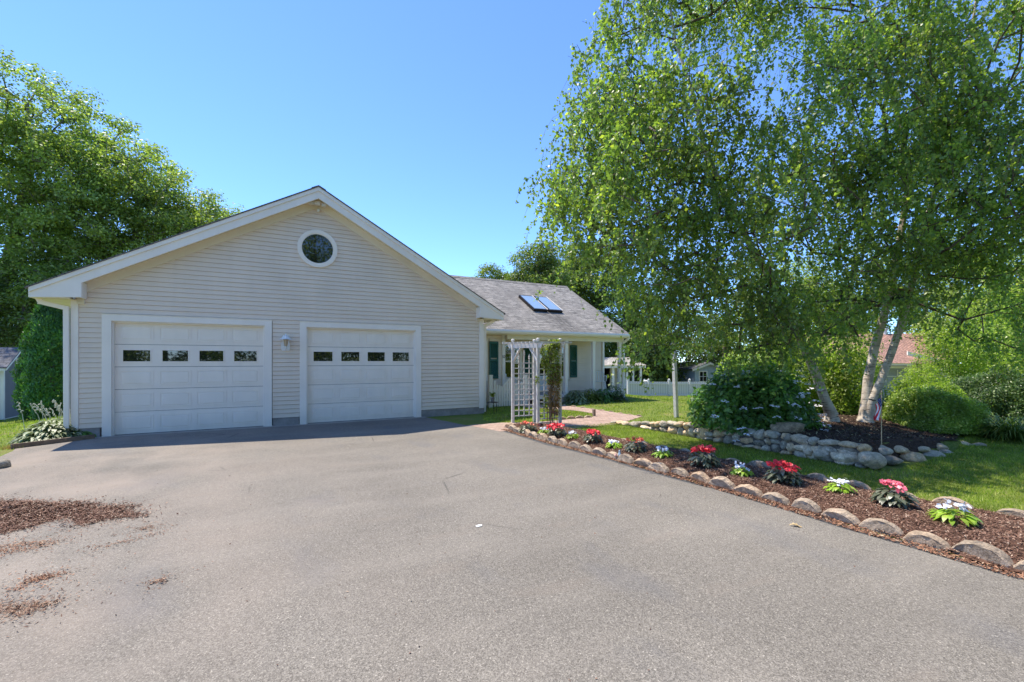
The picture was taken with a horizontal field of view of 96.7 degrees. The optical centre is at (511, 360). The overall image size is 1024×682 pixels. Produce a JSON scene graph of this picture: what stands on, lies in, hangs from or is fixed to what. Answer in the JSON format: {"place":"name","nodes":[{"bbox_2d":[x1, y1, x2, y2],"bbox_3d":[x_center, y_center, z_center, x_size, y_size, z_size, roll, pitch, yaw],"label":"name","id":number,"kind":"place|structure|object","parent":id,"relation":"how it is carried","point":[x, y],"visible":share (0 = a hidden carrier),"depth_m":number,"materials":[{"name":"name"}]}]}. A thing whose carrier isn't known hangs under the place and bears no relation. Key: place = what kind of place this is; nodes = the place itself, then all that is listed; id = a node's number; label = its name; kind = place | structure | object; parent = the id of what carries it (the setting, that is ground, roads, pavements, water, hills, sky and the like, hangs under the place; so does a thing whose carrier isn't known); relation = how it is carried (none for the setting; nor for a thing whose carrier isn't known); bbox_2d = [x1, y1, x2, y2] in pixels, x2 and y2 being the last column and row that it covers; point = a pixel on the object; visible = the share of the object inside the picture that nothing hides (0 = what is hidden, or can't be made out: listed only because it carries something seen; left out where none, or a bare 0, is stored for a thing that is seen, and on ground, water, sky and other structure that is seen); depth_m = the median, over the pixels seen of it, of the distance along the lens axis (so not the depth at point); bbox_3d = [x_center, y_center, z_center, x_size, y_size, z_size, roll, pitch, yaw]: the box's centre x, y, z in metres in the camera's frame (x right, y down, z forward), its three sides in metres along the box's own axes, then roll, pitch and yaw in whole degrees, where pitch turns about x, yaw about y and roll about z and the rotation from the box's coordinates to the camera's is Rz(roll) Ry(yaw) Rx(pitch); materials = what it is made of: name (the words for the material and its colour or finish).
{"place":"outdoors","nodes":[
{"label":"outdoors","id":0,"kind":"place"},
{"bbox_2d":[0,415,62,450],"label":"grass","id":1,"kind":"structure","parent":0,"point":[30,422],"depth_m":11.54,"materials":[{"name":"plant"}]},
{"bbox_2d":[95,417,423,437],"bbox_3d":[-5.452,1.614,10.902,6.950,0.112,0.280,0,0,-29],"label":"apron","id":2,"kind":"object","parent":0,"point":[252,427],"visible":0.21,"depth_m":10.42,"materials":[{"name":"concrete"}]},
{"bbox_2d":[0,417,1023,681],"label":"driveway","id":3,"kind":"structure","parent":0,"point":[344,569],"depth_m":3.29,"materials":[{"name":"asphalt"}]},
{"bbox_2d":[0,530,98,556],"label":"spilled mulch","id":4,"kind":"object","parent":3,"relation":"on","point":[13,547],"visible":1,"depth_m":3.82,"materials":[{"name":"brown plant"}]},
{"bbox_2d":[1,557,125,601],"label":"spilled mulch","id":5,"kind":"object","parent":3,"relation":"on","point":[44,576],"visible":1,"depth_m":3.24,"materials":[{"name":"brown plant"}]},
{"bbox_2d":[0,574,163,636],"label":"spilled mulch","id":6,"kind":"object","parent":3,"relation":"on","point":[18,607],"visible":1,"depth_m":2.88,"materials":[{"name":"wood"}]},
{"bbox_2d":[0,491,177,538],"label":"spilled mulch","id":7,"kind":"object","parent":3,"relation":"on","point":[89,514],"visible":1,"depth_m":4.59,"materials":[{"name":"wood"}]},
{"bbox_2d":[503,431,1023,579],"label":"driveway edge","id":8,"kind":"object","parent":3,"relation":"on","point":[745,497],"visible":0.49,"depth_m":4.74,"materials":[{"name":"concrete"}]},
{"bbox_2d":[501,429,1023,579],"bbox_3d":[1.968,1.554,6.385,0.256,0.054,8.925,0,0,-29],"label":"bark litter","id":9,"kind":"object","parent":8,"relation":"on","point":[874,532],"visible":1,"depth_m":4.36,"materials":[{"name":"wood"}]},
{"bbox_2d":[0,362,1023,573],"bbox_3d":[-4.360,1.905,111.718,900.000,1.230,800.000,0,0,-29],"label":"ground","id":10,"kind":"structure","parent":0,"point":[475,419],"depth_m":7.75,"materials":[{"name":"plant"}]},
{"bbox_2d":[0,347,22,419],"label":"garden shed","id":11,"kind":"structure","parent":10,"relation":"on","point":[9,356],"depth_m":17.33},
{"bbox_2d":[9,338,58,421],"bbox_3d":[-17.361,0.650,16.610,1.329,3.149,1.384,0,0,-29],"label":"arborvitae","id":12,"kind":"object","parent":10,"relation":"on","point":[17,394],"visible":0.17,"depth_m":16.19,"materials":[{"name":"green plant"}]},
{"bbox_2d":[15,304,62,418],"bbox_3d":[-15.774,-0.189,15.609,1.698,4.512,1.657,0,0,-29],"label":"arborvitae","id":13,"kind":"object","parent":10,"relation":"on","point":[52,369],"visible":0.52,"depth_m":15.15,"materials":[{"name":"green plant"}]},
{"bbox_2d":[0,247,88,355],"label":"hemlock tree","id":14,"kind":"object","parent":10,"relation":"on","point":[17,322],"visible":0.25,"depth_m":21.03,"materials":[{"name":"plant"}]},
{"bbox_2d":[7,399,82,443],"bbox_3d":[-9.402,1.209,8.945,1.888,0.856,1.300,0,0,-29],"label":"hosta clump","id":15,"kind":"object","parent":10,"relation":"on","point":[47,430],"visible":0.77,"depth_m":8.86,"materials":[{"name":"green plant"}]},
{"bbox_2d":[11,434,94,448],"bbox_3d":[-8.593,1.530,8.566,0.040,0.100,1.182,0,0,24],"label":"plank edging","id":16,"kind":"object","parent":10,"relation":"on","point":[49,441],"visible":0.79,"depth_m":8.50,"materials":[{"name":"wood"}]},
{"bbox_2d":[0,45,178,346],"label":"oak tree","id":17,"kind":"object","parent":10,"relation":"on","point":[8,96],"visible":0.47,"depth_m":22.85,"materials":[{"name":"green plant"}]},
{"bbox_2d":[0,105,229,286],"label":"oak tree","id":18,"kind":"object","parent":10,"relation":"on","point":[62,210],"visible":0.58,"depth_m":23.25,"materials":[{"name":"green plant"}]},
{"bbox_2d":[144,200,243,241],"bbox_3d":[-20.193,-4.399,29.999,6.351,12.138,6.616,0,0,-29],"label":"maple tree","id":19,"kind":"object","parent":10,"relation":"on","point":[233,212],"visible":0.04,"depth_m":29.28,"materials":[{"name":"plant"}]},
{"bbox_2d":[24,185,629,436],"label":"house","id":20,"kind":"structure","parent":10,"relation":"on","point":[317,304],"depth_m":10.98,"materials":[{"name":"plastic"}]},
{"bbox_2d":[115,323,262,434],"bbox_3d":[-7.085,0.381,10.136,2.762,2.367,0.059,0,0,-29],"label":"garage door","id":21,"kind":"structure","parent":20,"relation":"in","point":[139,371],"depth_m":10.05,"materials":[{"name":"paint"}]},
{"bbox_2d":[297,230,337,266],"bbox_3d":[-4.801,-2.755,11.245,0.920,0.920,0.045,0,0,-29],"label":"round window","id":22,"kind":"structure","parent":20,"relation":"in","point":[316,248],"depth_m":11.23,"materials":[{"name":"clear glass"}]},
{"bbox_2d":[308,329,413,422],"bbox_3d":[-3.886,0.381,11.895,2.722,2.367,0.059,0,0,-29],"label":"garage door","id":23,"kind":"structure","parent":20,"relation":"in","point":[331,352],"depth_m":11.82,"materials":[{"name":"paint"}]},
{"bbox_2d":[505,344,522,379],"bbox_3d":[-0.075,0.055,17.510,1.080,1.430,0.080,0,0,-29],"label":"window","id":24,"kind":"structure","parent":20,"relation":"in","point":[507,356],"depth_m":17.54,"materials":[{"name":"white glass"}]},
{"bbox_2d":[536,340,551,391],"bbox_3d":[1.221,0.240,18.245,0.880,2.060,0.080,0,0,-29],"label":"front door","id":25,"kind":"structure","parent":20,"relation":"in","point":[541,371],"depth_m":18.22,"materials":[{"name":"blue paint"}]},
{"bbox_2d":[473,262,511,279],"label":"tree","id":26,"kind":"object","parent":10,"relation":"on","point":[483,272],"visible":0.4,"depth_m":41.33,"materials":[{"name":"plant"}]},
{"bbox_2d":[487,375,527,407],"bbox_3d":[-0.130,1.028,15.368,1.480,1.085,0.140,0,0,-29],"label":"picket fence","id":27,"kind":"object","parent":10,"relation":"on","point":[501,389],"visible":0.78,"depth_m":15.29,"materials":[{"name":"wood"}]},
{"bbox_2d":[502,338,571,422],"bbox_3d":[0.608,0.542,11.246,1.488,2.155,0.915,0,0,41],"label":"garden arbor","id":28,"kind":"object","parent":10,"relation":"on","point":[535,345],"visible":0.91,"depth_m":11.21,"materials":[{"name":"white wood"}]},
{"bbox_2d":[535,339,561,423],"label":"climbing vine","id":29,"kind":"object","parent":28,"relation":"attached to","point":[549,358],"visible":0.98,"depth_m":10.94,"materials":[{"name":"green plant"}]},
{"bbox_2d":[483,405,591,422],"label":"grass","id":30,"kind":"structure","parent":10,"relation":"on","point":[503,408],"depth_m":13.09,"materials":[{"name":"plant"}]},
{"bbox_2d":[500,237,579,292],"bbox_3d":[2.643,-4.098,39.971,7.725,13.136,6.332,0,0,-29],"label":"tree","id":31,"kind":"object","parent":10,"relation":"on","point":[542,267],"visible":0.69,"depth_m":38.76,"materials":[{"name":"plant"}]},
{"bbox_2d":[563,390,590,404],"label":"porch plant","id":32,"kind":"object","parent":10,"relation":"on","point":[575,396],"visible":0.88,"depth_m":16.34,"materials":[{"name":"green plant"}]},
{"bbox_2d":[578,388,605,403],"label":"porch plant","id":33,"kind":"object","parent":10,"relation":"on","point":[591,395],"visible":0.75,"depth_m":16.67,"materials":[{"name":"green plant"}]},
{"bbox_2d":[550,242,647,344],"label":"tree","id":34,"kind":"object","parent":10,"relation":"on","point":[590,296],"visible":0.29,"depth_m":44.45,"materials":[{"name":"plant"}]},
{"bbox_2d":[587,389,616,402],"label":"porch plant","id":35,"kind":"object","parent":10,"relation":"on","point":[607,397],"visible":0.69,"depth_m":16.96,"materials":[{"name":"green plant"}]},
{"bbox_2d":[599,382,628,401],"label":"porch plant","id":36,"kind":"object","parent":10,"relation":"on","point":[615,394],"visible":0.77,"depth_m":17.29,"materials":[{"name":"green plant"}]},
{"bbox_2d":[604,342,625,356],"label":"hedge bush","id":37,"kind":"object","parent":10,"relation":"on","point":[609,350],"visible":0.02,"depth_m":41.78,"materials":[{"name":"green plant"}]},
{"bbox_2d":[604,357,645,393],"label":"garden pavilion","id":38,"kind":"structure","parent":10,"relation":"on","point":[608,361],"depth_m":35.96,"materials":[{"name":"white wood"}]},
{"bbox_2d":[617,454,633,463],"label":"edging stone","id":39,"kind":"object","parent":10,"relation":"on","point":[627,458],"visible":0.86,"depth_m":6.95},
{"bbox_2d":[622,323,681,381],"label":"hedge bush","id":40,"kind":"object","parent":10,"relation":"on","point":[660,375],"visible":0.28,"depth_m":41.70,"materials":[{"name":"green plant"}]},
{"bbox_2d":[612,274,703,362],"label":"tree","id":41,"kind":"object","parent":10,"relation":"on","point":[658,320],"visible":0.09,"depth_m":47.24,"materials":[{"name":"plant"}]},
{"bbox_2d":[648,462,668,473],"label":"edging stone","id":42,"kind":"object","parent":10,"relation":"on","point":[659,467],"visible":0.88,"depth_m":6.39,"materials":[{"name":"stone"}]},
{"bbox_2d":[627,379,706,395],"bbox_3d":[11.760,1.933,32.000,7.400,1.374,0.193,0,0,0],"label":"vinyl fence","id":43,"kind":"object","parent":10,"relation":"on","point":[660,388],"visible":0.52,"depth_m":31.98,"materials":[{"name":"white plastic"}]},
{"bbox_2d":[671,343,678,417],"bbox_3d":[4.440,0.566,12.441,0.257,2.212,0.190,0,0,-29],"label":"lamp post","id":44,"kind":"object","parent":10,"relation":"on","point":[675,393],"visible":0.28,"depth_m":12.41,"materials":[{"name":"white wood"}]},
{"bbox_2d":[671,467,689,478],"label":"edging stone","id":45,"kind":"object","parent":10,"relation":"on","point":[682,472],"visible":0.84,"depth_m":6.11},
{"bbox_2d":[678,362,719,381],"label":"cottage","id":46,"kind":"structure","parent":10,"relation":"on","point":[693,373],"depth_m":42.00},
{"bbox_2d":[690,471,710,483],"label":"edging stone","id":47,"kind":"object","parent":10,"relation":"on","point":[702,476],"visible":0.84,"depth_m":5.83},
{"bbox_2d":[677,307,737,381],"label":"hedge bush","id":48,"kind":"object","parent":10,"relation":"on","point":[704,354],"visible":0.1,"depth_m":44.18,"materials":[{"name":"green plant"}]},
{"bbox_2d":[659,253,764,373],"bbox_3d":[19.184,-3.620,39.901,11.489,12.480,9.063,0,0,-8],"label":"tree","id":49,"kind":"object","parent":10,"relation":"on","point":[723,346],"visible":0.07,"depth_m":38.88,"materials":[{"name":"plant"}]},
{"bbox_2d":[708,476,735,490],"bbox_3d":[2.581,1.523,5.590,0.097,0.193,0.346,-12,6,-32],"label":"edging stone","id":50,"kind":"object","parent":10,"relation":"on","point":[722,481],"visible":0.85,"depth_m":5.55,"materials":[{"name":"stone"}]},
{"bbox_2d":[610,420,871,468],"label":"stone wall","id":51,"kind":"structure","parent":10,"relation":"on","point":[776,441],"depth_m":7.95,"materials":[{"name":"stone"}]},
{"bbox_2d":[709,342,779,384],"bbox_3d":[8.306,0.522,16.068,2.829,2.539,2.539,0,0,-29],"label":"sunny bush","id":52,"kind":"object","parent":10,"relation":"on","point":[744,363],"visible":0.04,"depth_m":15.75,"materials":[{"name":"green plant"}]},
{"bbox_2d":[734,484,762,496],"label":"edging stone","id":53,"kind":"object","parent":10,"relation":"on","point":[748,488],"visible":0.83,"depth_m":5.28,"materials":[{"name":"stone"}]},
{"bbox_2d":[510,423,1023,573],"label":"mulch bed","id":54,"kind":"object","parent":10,"relation":"on","point":[908,527],"visible":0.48,"depth_m":4.64,"materials":[{"name":"wood"}]},
{"bbox_2d":[546,422,566,436],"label":"flower plant","id":55,"kind":"object","parent":54,"relation":"on","point":[556,429],"visible":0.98,"depth_m":8.99,"materials":[{"name":"red plant"}]},
{"bbox_2d":[581,428,602,441],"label":"flower plant","id":56,"kind":"object","parent":54,"relation":"on","point":[591,435],"visible":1,"depth_m":8.19,"materials":[{"name":"red plant"}]},
{"bbox_2d":[624,436,646,451],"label":"flower plant","id":57,"kind":"object","parent":54,"relation":"on","point":[631,446],"visible":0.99,"depth_m":7.39,"materials":[{"name":"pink plant"}]},
{"bbox_2d":[651,446,673,457],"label":"flower plant","id":58,"kind":"object","parent":54,"relation":"on","point":[663,453],"visible":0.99,"depth_m":6.94,"materials":[{"name":"green plant"}]},
{"bbox_2d":[686,444,720,467],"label":"flower plant","id":59,"kind":"object","parent":54,"relation":"on","point":[705,457],"visible":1,"depth_m":6.32,"materials":[{"name":"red plant"}]},
{"bbox_2d":[730,461,753,476],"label":"flower plant","id":60,"kind":"object","parent":54,"relation":"on","point":[747,471],"visible":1,"depth_m":5.85,"materials":[{"name":"green plant"}]},
{"bbox_2d":[761,459,802,485],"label":"flower plant","id":61,"kind":"object","parent":54,"relation":"on","point":[788,472],"visible":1,"depth_m":5.47,"materials":[{"name":"red plant"}]},
{"bbox_2d":[823,477,857,493],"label":"flower plant","id":62,"kind":"object","parent":54,"relation":"on","point":[835,487],"visible":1,"depth_m":5.09,"materials":[{"name":"green plant"}]},
{"bbox_2d":[869,479,919,509],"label":"flower plant","id":63,"kind":"object","parent":54,"relation":"on","point":[893,498],"visible":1,"depth_m":4.59,"materials":[{"name":"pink plant"}]},
{"bbox_2d":[925,498,982,526],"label":"flower plant","id":64,"kind":"object","parent":54,"relation":"on","point":[968,519],"visible":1,"depth_m":4.12,"materials":[{"name":"green plant"}]},
{"bbox_2d":[761,492,789,504],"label":"edging stone","id":65,"kind":"object","parent":10,"relation":"on","point":[778,497],"visible":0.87,"depth_m":4.99,"materials":[{"name":"stone"}]},
{"bbox_2d":[568,422,1023,511],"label":"grass","id":66,"kind":"structure","parent":10,"relation":"on","point":[993,457],"depth_m":6.61,"materials":[{"name":"plant"}]},
{"bbox_2d":[727,253,873,357],"bbox_3d":[21.135,-2.642,33.981,9.497,10.523,8.224,0,0,-7],"label":"tree","id":67,"kind":"object","parent":10,"relation":"on","point":[801,269],"visible":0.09,"depth_m":33.18,"materials":[{"name":"plant"}]},
{"bbox_2d":[791,498,821,515],"bbox_3d":[3.067,1.525,4.742,0.091,0.174,0.302,-10,4,-23],"label":"edging stone","id":68,"kind":"object","parent":10,"relation":"on","point":[806,504],"visible":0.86,"depth_m":4.70,"materials":[{"name":"stone"}]},
{"bbox_2d":[813,447,829,458],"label":"boulder","id":69,"kind":"object","parent":10,"relation":"on","point":[818,453],"visible":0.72,"depth_m":7.06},
{"bbox_2d":[685,412,958,459],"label":"mulch","id":70,"kind":"object","parent":10,"relation":"on","point":[903,433],"visible":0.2,"depth_m":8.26,"materials":[{"name":"wood"}]},
{"bbox_2d":[515,0,875,421],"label":"birch tree","id":71,"kind":"object","parent":70,"relation":"on","point":[622,138],"visible":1,"depth_m":7.76,"materials":[{"name":"green plant"}]},
{"bbox_2d":[687,357,831,441],"bbox_3d":[4.893,0.776,9.087,2.797,1.765,2.394,0,0,-6],"label":"hydrangea bush","id":72,"kind":"object","parent":70,"relation":"on","point":[741,404],"visible":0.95,"depth_m":8.44,"materials":[{"name":"green plant"}]},
{"bbox_2d":[770,422,804,432],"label":"boulder","id":73,"kind":"object","parent":70,"relation":"on","point":[786,427],"visible":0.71,"depth_m":7.92,"materials":[{"name":"stone"}]},
{"bbox_2d":[756,324,860,412],"bbox_3d":[7.459,0.298,11.785,3.362,2.408,2.337,0,0,-29],"label":"sunny bush","id":74,"kind":"object","parent":70,"relation":"on","point":[813,394],"visible":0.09,"depth_m":11.18,"materials":[{"name":"green plant"}]},
{"bbox_2d":[830,452,857,462],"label":"boulder","id":75,"kind":"object","parent":70,"relation":"on","point":[843,457],"visible":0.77,"depth_m":6.76,"materials":[{"name":"stone"}]},
{"bbox_2d":[804,326,888,414],"bbox_3d":[8.093,0.233,10.924,1.534,2.347,1.814,0,0,-3],"label":"sunny bush","id":76,"kind":"object","parent":70,"relation":"on","point":[846,407],"visible":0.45,"depth_m":10.65,"materials":[{"name":"green plant"}]},
{"bbox_2d":[722,0,1023,422],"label":"birch tree","id":77,"kind":"object","parent":70,"relation":"on","point":[940,154],"visible":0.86,"depth_m":8.26,"materials":[{"name":"green plant"}]},
{"bbox_2d":[882,363,953,420],"bbox_3d":[9.510,0.741,10.607,1.631,1.382,1.491,0,0,14],"label":"sunny bush","id":78,"kind":"object","parent":70,"relation":"on","point":[907,382],"visible":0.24,"depth_m":10.56,"materials":[{"name":"green plant"}]},
{"bbox_2d":[880,380,993,434],"bbox_3d":[8.937,0.967,9.729,2.018,1.075,1.892,0,0,-29],"label":"boxwood bush","id":79,"kind":"object","parent":70,"relation":"on","point":[956,420],"visible":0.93,"depth_m":9.22,"materials":[{"name":"green plant"}]},
{"bbox_2d":[821,508,860,525],"bbox_3d":[3.205,1.531,4.444,0.105,0.150,0.334,-13,5,-25],"label":"edging stone","id":80,"kind":"object","parent":10,"relation":"on","point":[844,515],"visible":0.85,"depth_m":4.40,"materials":[{"name":"stone"}]},
{"bbox_2d":[846,480,871,489],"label":"edging stone","id":81,"kind":"object","parent":10,"relation":"on","point":[858,484],"visible":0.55,"depth_m":5.48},
{"bbox_2d":[788,234,934,333],"bbox_3d":[28.784,-4.069,37.718,11.522,13.378,9.333,0,0,4],"label":"tree","id":82,"kind":"object","parent":10,"relation":"on","point":[859,273],"visible":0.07,"depth_m":36.78,"materials":[{"name":"plant"}]},
{"bbox_2d":[857,451,886,468],"bbox_3d":[5.166,1.436,6.525,0.370,0.248,0.269,0,0,-5],"label":"boulder","id":83,"kind":"object","parent":10,"relation":"on","point":[873,460],"visible":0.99,"depth_m":6.45,"materials":[{"name":"stone"}]},
{"bbox_2d":[873,390,881,444],"bbox_3d":[5.668,0.932,7.029,0.132,0.935,0.062,0,0,1],"label":"flag","id":84,"kind":"object","parent":10,"relation":"on","point":[878,405],"visible":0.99,"depth_m":7.03,"materials":[{"name":"multicoloured fabric"}]},
{"bbox_2d":[858,518,903,538],"bbox_3d":[3.369,1.528,4.155,0.106,0.159,0.330,6,-3,-35],"label":"edging stone","id":85,"kind":"object","parent":10,"relation":"on","point":[883,525],"visible":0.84,"depth_m":4.12,"materials":[{"name":"stone"}]},
{"bbox_2d":[799,328,964,400],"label":"red roof house","id":86,"kind":"structure","parent":10,"relation":"on","point":[903,357],"depth_m":26.92,"materials":[{"name":"beige"}]},
{"bbox_2d":[863,368,908,400],"bbox_3d":[22.077,1.470,26.957,2.400,2.000,0.110,0,0,12],"label":"garage door","id":87,"kind":"structure","parent":86,"relation":"in","point":[893,371],"depth_m":26.84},
{"bbox_2d":[884,455,903,465],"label":"boulder","id":88,"kind":"object","parent":10,"relation":"on","point":[892,460],"visible":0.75,"depth_m":6.73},
{"bbox_2d":[900,451,926,461],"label":"boulder","id":89,"kind":"object","parent":10,"relation":"on","point":[912,456],"visible":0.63,"depth_m":7.07,"materials":[{"name":"stone"}]},
{"bbox_2d":[909,340,926,385],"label":"sunny bush","id":90,"kind":"object","parent":10,"relation":"on","point":[917,361],"visible":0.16,"depth_m":12.97,"materials":[{"name":"green plant"}]},
{"bbox_2d":[903,530,951,552],"bbox_3d":[3.511,1.531,3.854,0.104,0.145,0.313,-5,3,-28],"label":"edging stone","id":91,"kind":"object","parent":10,"relation":"on","point":[928,538],"visible":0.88,"depth_m":3.82,"materials":[{"name":"stone"}]},
{"bbox_2d":[865,218,990,330],"bbox_3d":[36.197,-4.967,40.180,11.320,15.174,8.927,0,0,-14],"label":"tree","id":92,"kind":"object","parent":10,"relation":"on","point":[921,291],"visible":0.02,"depth_m":38.70,"materials":[{"name":"plant"}]},
{"bbox_2d":[932,496,973,509],"bbox_3d":[4.732,1.558,4.884,0.108,0.178,0.369,0,0,-25],"label":"edging stone","id":93,"kind":"object","parent":10,"relation":"on","point":[940,500],"visible":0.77,"depth_m":4.87,"materials":[{"name":"stone"}]},
{"bbox_2d":[910,301,1006,388],"bbox_3d":[13.568,-0.013,14.098,2.172,3.838,2.155,0,0,3],"label":"sunny bush","id":94,"kind":"object","parent":10,"relation":"on","point":[960,358],"visible":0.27,"depth_m":13.85,"materials":[{"name":"green plant"}]},
{"bbox_2d":[904,247,1023,365],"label":"tree","id":95,"kind":"object","parent":10,"relation":"on","point":[938,313],"visible":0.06,"depth_m":26.53,"materials":[{"name":"plant"}]},
{"bbox_2d":[951,540,1014,569],"bbox_3d":[3.684,1.520,3.569,0.096,0.201,0.356,-6,2,-22],"label":"edging stone","id":96,"kind":"object","parent":10,"relation":"on","point":[986,551],"visible":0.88,"depth_m":3.52,"materials":[{"name":"stone"}]},
{"bbox_2d":[942,226,1023,353],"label":"tree","id":97,"kind":"object","parent":10,"relation":"on","point":[985,285],"visible":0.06,"depth_m":22.97,"materials":[{"name":"plant"}]},
{"bbox_2d":[943,364,1023,424],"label":"hydrangea bush","id":98,"kind":"object","parent":10,"relation":"on","point":[978,382],"visible":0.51,"depth_m":11.09,"materials":[{"name":"green plant"}]},
{"bbox_2d":[949,277,1023,376],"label":"sunny bush","id":99,"kind":"object","parent":10,"relation":"on","point":[1009,333],"visible":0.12,"depth_m":14.29,"materials":[{"name":"green plant"}]},
{"bbox_2d":[962,413,1023,442],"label":"daylily clump","id":100,"kind":"object","parent":10,"relation":"on","point":[1007,429],"visible":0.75,"depth_m":8.73,"materials":[{"name":"green plant"}]},
{"bbox_2d":[981,349,1023,419],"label":"sunny bush","id":101,"kind":"object","parent":10,"relation":"on","point":[1021,366],"visible":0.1,"depth_m":11.94,"materials":[{"name":"green plant"}]},
{"bbox_2d":[996,508,1023,516],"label":"edging stone","id":102,"kind":"object","parent":10,"relation":"on","point":[1014,512],"visible":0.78,"depth_m":4.54,"materials":[{"name":"stone"}]},
{"bbox_2d":[0,0,1023,361],"label":"sky","id":103,"kind":"structure","parent":0,"point":[427,119],"materials":[{"name":"blue"}]},
{"bbox_2d":[469,404,642,430],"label":"path","id":104,"kind":"structure","parent":0,"point":[603,417],"depth_m":11.98,"materials":[{"name":"concrete"}]},
{"bbox_2d":[573,394,691,421],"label":"grass","id":105,"kind":"structure","parent":0,"point":[651,398],"depth_m":15.43,"materials":[{"name":"plant"}]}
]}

